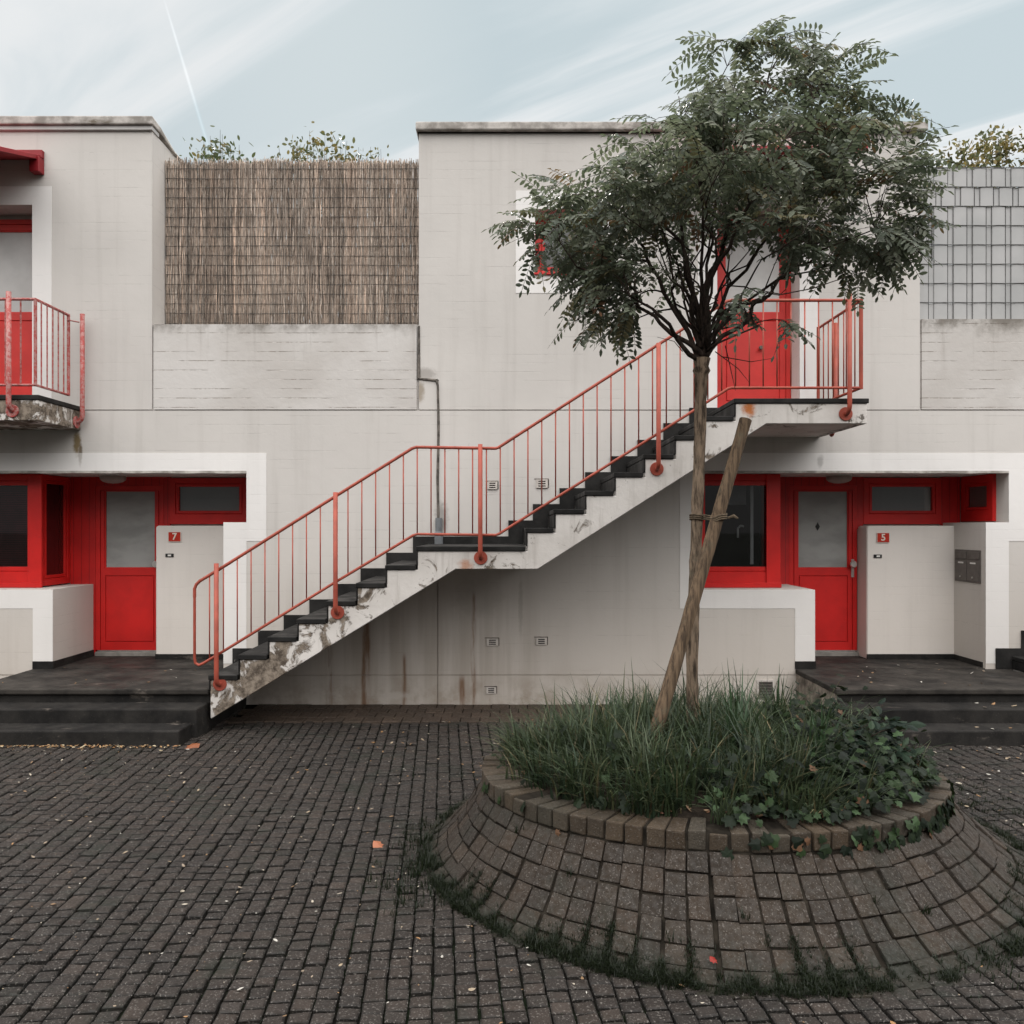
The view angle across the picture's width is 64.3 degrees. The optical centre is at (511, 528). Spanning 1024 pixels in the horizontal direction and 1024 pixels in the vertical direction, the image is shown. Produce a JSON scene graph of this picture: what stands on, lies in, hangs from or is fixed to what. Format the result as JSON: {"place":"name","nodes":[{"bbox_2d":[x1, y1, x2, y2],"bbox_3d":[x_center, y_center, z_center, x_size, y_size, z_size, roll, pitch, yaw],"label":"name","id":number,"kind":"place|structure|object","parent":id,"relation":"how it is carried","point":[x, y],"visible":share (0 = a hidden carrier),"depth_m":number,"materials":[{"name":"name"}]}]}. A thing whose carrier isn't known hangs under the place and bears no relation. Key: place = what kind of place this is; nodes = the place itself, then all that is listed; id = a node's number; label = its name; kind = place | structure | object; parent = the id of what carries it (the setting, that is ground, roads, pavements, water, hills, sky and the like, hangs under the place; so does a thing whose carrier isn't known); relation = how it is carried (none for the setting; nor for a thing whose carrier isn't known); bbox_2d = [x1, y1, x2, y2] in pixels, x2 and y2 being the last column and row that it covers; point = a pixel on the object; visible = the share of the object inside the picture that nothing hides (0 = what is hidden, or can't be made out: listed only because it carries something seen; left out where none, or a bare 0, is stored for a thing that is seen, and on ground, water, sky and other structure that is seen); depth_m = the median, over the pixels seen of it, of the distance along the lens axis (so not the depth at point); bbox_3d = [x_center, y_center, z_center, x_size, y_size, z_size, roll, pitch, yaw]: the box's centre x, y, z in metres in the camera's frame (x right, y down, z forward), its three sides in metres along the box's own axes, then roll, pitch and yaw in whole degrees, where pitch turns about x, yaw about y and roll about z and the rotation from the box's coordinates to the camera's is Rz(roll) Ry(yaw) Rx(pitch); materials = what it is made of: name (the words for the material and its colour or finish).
{"place":"outdoors","nodes":[
{"label":"outdoors","id":0,"kind":"place"},
{"bbox_2d":[0,704,1023,1023],"bbox_3d":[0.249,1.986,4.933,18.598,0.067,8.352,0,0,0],"label":"courtyard paving","id":1,"kind":"structure","parent":0,"point":[140,802],"depth_m":4.31,"materials":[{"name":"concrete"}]},
{"bbox_2d":[0,656,245,747],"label":"entrance steps","id":2,"kind":"structure","parent":1,"relation":"on","point":[137,701],"depth_m":7.95,"materials":[{"name":"concrete"}]},
{"bbox_2d":[186,743,199,748],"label":"fallen leaf","id":3,"kind":"object","parent":1,"relation":"on","point":[194,745],"visible":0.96,"depth_m":7.32,"materials":[{"name":"orange plant"}]},
{"bbox_2d":[0,116,437,704],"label":"terraced house","id":4,"kind":"structure","parent":1,"relation":"on","point":[220,444],"depth_m":9.10,"materials":[{"name":"paint"}]},
{"bbox_2d":[0,219,31,394],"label":"balcony door","id":5,"kind":"structure","parent":4,"relation":"in","point":[15,234],"depth_m":9.38,"materials":[{"name":"red paint"}]},
{"bbox_2d":[0,474,65,587],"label":"bay window","id":6,"kind":"structure","parent":4,"relation":"in","point":[21,520],"depth_m":9.47,"materials":[{"name":"red paint"}]},
{"bbox_2d":[0,291,84,429],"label":"balcony","id":7,"kind":"structure","parent":4,"relation":"attached to","point":[28,412],"depth_m":8.46,"materials":[{"name":"red metal"}]},
{"bbox_2d":[42,475,69,585],"bbox_3d":[-5.450,0.024,9.700,0.060,1.293,0.595,0,0,0],"label":"bay side window","id":8,"kind":"structure","parent":4,"relation":"in","point":[53,579],"depth_m":9.90,"materials":[{"name":"red paint"}]},
{"bbox_2d":[99,474,126,483],"bbox_3d":[-4.710,-0.579,9.620,0.300,0.104,0.300,0,0,0],"label":"ceiling lamp","id":9,"kind":"object","parent":4,"relation":"attached to","point":[113,478],"visible":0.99,"depth_m":9.52,"materials":[{"name":"grey glass"}]},
{"bbox_2d":[96,486,163,649],"bbox_3d":[-4.692,0.487,9.990,0.835,2.015,0.140,0,0,0],"label":"entrance door","id":10,"kind":"structure","parent":4,"relation":"in","point":[127,517],"depth_m":10.00,"materials":[{"name":"red paint"}]},
{"bbox_2d":[168,532,180,541],"bbox_3d":[-4.033,0.102,9.741,0.150,0.118,0.016,0,0,0],"label":"house number sign","id":11,"kind":"object","parent":4,"relation":"attached to","point":[174,536],"visible":1,"depth_m":9.74,"materials":[{"name":"red ceramic"}]},
{"bbox_2d":[179,125,254,314],"bbox_3d":[-3.911,-3.360,10.955,1.483,4.024,0.919,0,0,0],"label":"terrace shrub","id":12,"kind":"object","parent":4,"relation":"on","point":[214,156],"visible":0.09,"depth_m":10.91,"materials":[{"name":"green plant"}]},
{"bbox_2d":[165,156,418,324],"bbox_3d":[-2.527,-3.270,9.455,2.982,2.122,0.099,0,0,0],"label":"reed screen","id":13,"kind":"object","parent":4,"relation":"attached to","point":[249,220],"visible":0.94,"depth_m":9.43,"materials":[{"name":"wicker"}]},
{"bbox_2d":[263,121,357,319],"bbox_3d":[-2.764,-3.470,11.310,1.400,4.244,0.831,0,0,0],"label":"terrace shrub","id":14,"kind":"object","parent":4,"relation":"on","point":[316,142],"visible":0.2,"depth_m":11.22,"materials":[{"name":"green plant"}]},
{"bbox_2d":[335,144,389,299],"bbox_3d":[-1.967,-3.344,11.328,1.200,3.992,0.694,0,0,-14],"label":"terrace shrub","id":15,"kind":"object","parent":4,"relation":"on","point":[370,157],"visible":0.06,"depth_m":11.19,"materials":[{"name":"green plant"}]},
{"bbox_2d":[373,841,382,847],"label":"fallen leaf","id":16,"kind":"object","parent":1,"relation":"on","point":[377,844],"visible":1,"depth_m":5.04,"materials":[{"name":"orange plant"}]},
{"bbox_2d":[0,663,1023,1023],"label":"leaf litter","id":17,"kind":"object","parent":1,"relation":"on","point":[358,823],"visible":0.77,"depth_m":5.76,"materials":[{"name":"beige plant"}]},
{"bbox_2d":[16,737,1023,1023],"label":"joint weeds","id":18,"kind":"object","parent":1,"relation":"on","point":[836,985],"visible":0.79,"depth_m":3.71,"materials":[{"name":"green plant"}]},
{"bbox_2d":[193,294,868,717],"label":"staircase","id":19,"kind":"structure","parent":1,"relation":"on","point":[573,516],"depth_m":7.90,"materials":[{"name":"white concrete"}]},
{"bbox_2d":[416,122,1023,704],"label":"terraced house","id":20,"kind":"structure","parent":1,"relation":"on","point":[928,456],"depth_m":9.10,"materials":[{"name":"paint"}]},
{"bbox_2d":[417,326,442,543],"bbox_3d":[-0.913,-1.019,9.069,0.291,2.479,0.104,0,0,0],"label":"drain pipe","id":21,"kind":"object","parent":20,"relation":"attached to","point":[438,528],"visible":0.91,"depth_m":9.09,"materials":[{"name":"grey plastic"}]},
{"bbox_2d":[484,686,496,693],"bbox_3d":[-0.237,1.804,9.093,0.143,0.082,0.018,0,0,0],"label":"vent grille","id":22,"kind":"object","parent":20,"relation":"attached to","point":[491,689],"visible":1,"depth_m":9.09,"materials":[{"name":"grey metal"}]},
{"bbox_2d":[485,637,498,645],"bbox_3d":[-0.223,1.266,9.093,0.163,0.092,0.018,0,0,0],"label":"vent grille","id":23,"kind":"object","parent":20,"relation":"attached to","point":[492,642],"visible":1,"depth_m":9.08,"materials":[{"name":"grey metal"}]},
{"bbox_2d":[487,482,496,488],"bbox_3d":[-0.223,-0.482,9.093,0.143,0.097,0.018,0,0,0],"label":"vent grille","id":24,"kind":"object","parent":20,"relation":"attached to","point":[491,485],"visible":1,"depth_m":9.08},
{"bbox_2d":[534,478,548,487],"bbox_3d":[0.330,-0.501,9.093,0.163,0.107,0.018,0,0,0],"label":"vent grille","id":25,"kind":"object","parent":20,"relation":"attached to","point":[545,483],"visible":0.84,"depth_m":9.08,"materials":[{"name":"white metal"}]},
{"bbox_2d":[536,638,547,644],"bbox_3d":[0.325,1.257,9.093,0.153,0.092,0.018,0,0,0],"label":"vent grille","id":26,"kind":"object","parent":20,"relation":"attached to","point":[541,641],"visible":1,"depth_m":9.08,"materials":[{"name":"grey metal"}]},
{"bbox_2d":[535,216,593,270],"bbox_3d":[0.634,-3.212,9.330,0.753,0.704,0.060,0,0,0],"label":"upper window","id":27,"kind":"structure","parent":20,"relation":"in","point":[541,248],"depth_m":9.30,"materials":[{"name":"red paint"}]},
{"bbox_2d":[702,474,781,587],"bbox_3d":[2.599,0.030,9.713,1.002,1.310,0.695,0,0,0],"label":"bay window","id":28,"kind":"structure","parent":20,"relation":"in","point":[736,561],"depth_m":9.44,"materials":[{"name":"red paint"}]},
{"bbox_2d":[717,219,790,407],"bbox_3d":[2.752,-2.456,9.372,0.914,2.191,0.115,0,0,0],"label":"balcony door","id":29,"kind":"structure","parent":20,"relation":"in","point":[759,280],"depth_m":9.37,"materials":[{"name":"red paint"}]},
{"bbox_2d":[761,486,765,566],"bbox_3d":[3.060,0.024,9.700,0.060,1.293,0.595,0,0,0],"label":"bay side window","id":30,"kind":"structure","parent":20,"relation":"in","point":[763,488],"depth_m":9.90,"materials":[{"name":"red paint"}]},
{"bbox_2d":[757,680,774,700],"bbox_3d":[2.830,1.810,9.093,0.195,0.240,0.018,0,0,0],"label":"vent grille","id":31,"kind":"object","parent":20,"relation":"attached to","point":[768,684],"visible":0.58,"depth_m":9.09,"materials":[{"name":"grey metal"}]},
{"bbox_2d":[789,486,856,649],"bbox_3d":[3.817,0.487,9.990,0.835,2.015,0.140,0,0,0],"label":"entrance door","id":32,"kind":"structure","parent":20,"relation":"in","point":[822,519],"depth_m":10.00,"materials":[{"name":"red paint"}]},
{"bbox_2d":[825,474,852,483],"bbox_3d":[3.860,-0.579,9.620,0.300,0.104,0.300,0,0,0],"label":"ceiling lamp","id":33,"kind":"object","parent":20,"relation":"attached to","point":[838,478],"visible":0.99,"depth_m":9.52,"materials":[{"name":"grey glass"}]},
{"bbox_2d":[874,554,881,557],"bbox_3d":[4.374,0.334,9.742,0.096,0.040,0.015,0,0,0],"label":"doorbell","id":34,"kind":"object","parent":20,"relation":"attached to","point":[877,555],"visible":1,"depth_m":9.74,"materials":[{"name":"black plastic"}]},
{"bbox_2d":[877,533,889,542],"bbox_3d":[4.436,0.112,9.741,0.150,0.118,0.016,0,0,0],"label":"house number sign","id":35,"kind":"object","parent":20,"relation":"attached to","point":[883,537],"visible":1,"depth_m":9.74,"materials":[{"name":"red ceramic"}]},
{"bbox_2d":[955,549,980,583],"bbox_3d":[5.276,0.438,9.450,0.028,0.375,0.530,0,0,0],"label":"letterbox","id":36,"kind":"object","parent":20,"relation":"attached to","point":[967,565],"visible":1,"depth_m":9.41,"materials":[{"name":"grey metal"}]},
{"bbox_2d":[955,559,966,579],"bbox_3d":[5.269,0.487,9.575,0.015,0.235,0.240,0,0,0],"label":"door","id":37,"kind":"structure","parent":36,"relation":"in","point":[960,565],"depth_m":9.55,"materials":[{"name":"grey metal"}]},
{"bbox_2d":[967,560,978,581],"bbox_3d":[5.269,0.487,9.325,0.015,0.235,0.240,0,0,0],"label":"door","id":38,"kind":"structure","parent":36,"relation":"in","point":[972,566],"depth_m":9.32,"materials":[{"name":"grey metal"}]},
{"bbox_2d":[920,167,1023,319],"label":"privacy screen","id":39,"kind":"object","parent":20,"relation":"on","point":[982,236],"visible":0.79,"depth_m":9.24,"materials":[{"name":"glass"}]},
{"bbox_2d":[931,124,1023,283],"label":"terrace shrub","id":40,"kind":"object","parent":20,"relation":"on","point":[987,147],"visible":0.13,"depth_m":11.90,"materials":[{"name":"green plant"}]},
{"bbox_2d":[425,733,1023,1002],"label":"planter","id":41,"kind":"object","parent":1,"relation":"on","point":[654,879],"visible":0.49,"depth_m":3.97,"materials":[{"name":"brick"}]},
{"bbox_2d":[596,684,637,727],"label":"grass clump","id":42,"kind":"object","parent":41,"relation":"on","point":[607,698],"visible":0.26,"depth_m":5.50,"materials":[{"name":"green plant"}]},
{"bbox_2d":[650,417,751,745],"bbox_3d":[1.156,0.347,5.060,0.730,2.093,0.086,0,0,-14],"label":"tree stake","id":43,"kind":"object","parent":41,"relation":"on","point":[672,674],"visible":0.87,"depth_m":5.03,"materials":[{"name":"brown wood"}]},
{"bbox_2d":[689,513,737,521],"bbox_3d":[1.257,-0.064,5.150,0.121,0.069,0.337,0,0,-38],"label":"rope tie","id":44,"kind":"object","parent":43,"relation":"attached to","point":[719,517],"visible":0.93,"depth_m":5.06,"materials":[{"name":"brown fabric"}]},
{"bbox_2d":[463,661,955,826],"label":"planter grass","id":45,"kind":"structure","parent":41,"relation":"on","point":[680,786],"depth_m":4.64,"materials":[{"name":"green plant"}]},
{"bbox_2d":[710,956,716,963],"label":"fallen leaf","id":46,"kind":"object","parent":41,"relation":"on","point":[713,959],"visible":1,"depth_m":3.59,"materials":[{"name":"red plant"}]},
{"bbox_2d":[481,674,955,860],"bbox_3d":[1.230,1.284,5.100,2.835,0.700,2.340,0,0,0],"label":"ivy","id":47,"kind":"object","parent":41,"relation":"on","point":[904,792],"visible":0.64,"depth_m":4.34,"materials":[{"name":"green plant"}]},
{"bbox_2d":[481,15,973,735],"bbox_3d":[1.330,-0.874,5.180,2.958,4.596,2.244,0,0,-20],"label":"robinia tree","id":48,"kind":"object","parent":41,"relation":"in","point":[659,203],"visible":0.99,"depth_m":4.99,"materials":[{"name":"green plant"}]},
{"bbox_2d":[698,661,785,757],"bbox_3d":[1.362,1.075,4.869,0.456,0.620,0.608,0,0,0],"label":"grass clump","id":49,"kind":"object","parent":41,"relation":"on","point":[744,720],"visible":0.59,"depth_m":4.86,"materials":[{"name":"green plant"}]},
{"bbox_2d":[757,664,805,724],"bbox_3d":[1.773,1.167,5.373,0.352,0.502,0.346,0,0,0],"label":"grass clump","id":50,"kind":"object","parent":41,"relation":"on","point":[777,698],"visible":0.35,"depth_m":5.43,"materials":[{"name":"green plant"}]},
{"bbox_2d":[789,702,855,780],"bbox_3d":[1.817,1.170,4.640,0.792,0.509,0.386,0,0,-43],"label":"grass clump","id":51,"kind":"object","parent":41,"relation":"on","point":[821,738],"visible":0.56,"depth_m":4.61,"materials":[{"name":"green plant"}]},
{"bbox_2d":[820,693,926,775],"bbox_3d":[2.184,1.298,5.056,0.820,0.433,0.997,0,0,0],"label":"leafy shrub","id":52,"kind":"object","parent":41,"relation":"on","point":[891,730],"visible":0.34,"depth_m":4.86,"materials":[{"name":"green plant"}]},
{"bbox_2d":[796,656,1023,746],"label":"entrance steps","id":53,"kind":"structure","parent":1,"relation":"on","point":[944,707],"depth_m":7.99,"materials":[{"name":"concrete"}]},
{"bbox_2d":[995,630,1023,672],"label":"staircase","id":54,"kind":"structure","parent":53,"relation":"on","point":[1009,658],"depth_m":9.08,"materials":[{"name":"black concrete"}]},
{"bbox_2d":[225,704,798,723],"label":"wall foot path","id":55,"kind":"structure","parent":0,"point":[349,713],"depth_m":8.66,"materials":[{"name":"grey concrete"}]},
{"bbox_2d":[0,0,1023,322],"label":"sky","id":56,"kind":"structure","parent":0,"point":[260,72],"materials":[{"name":"blue"}]}
]}

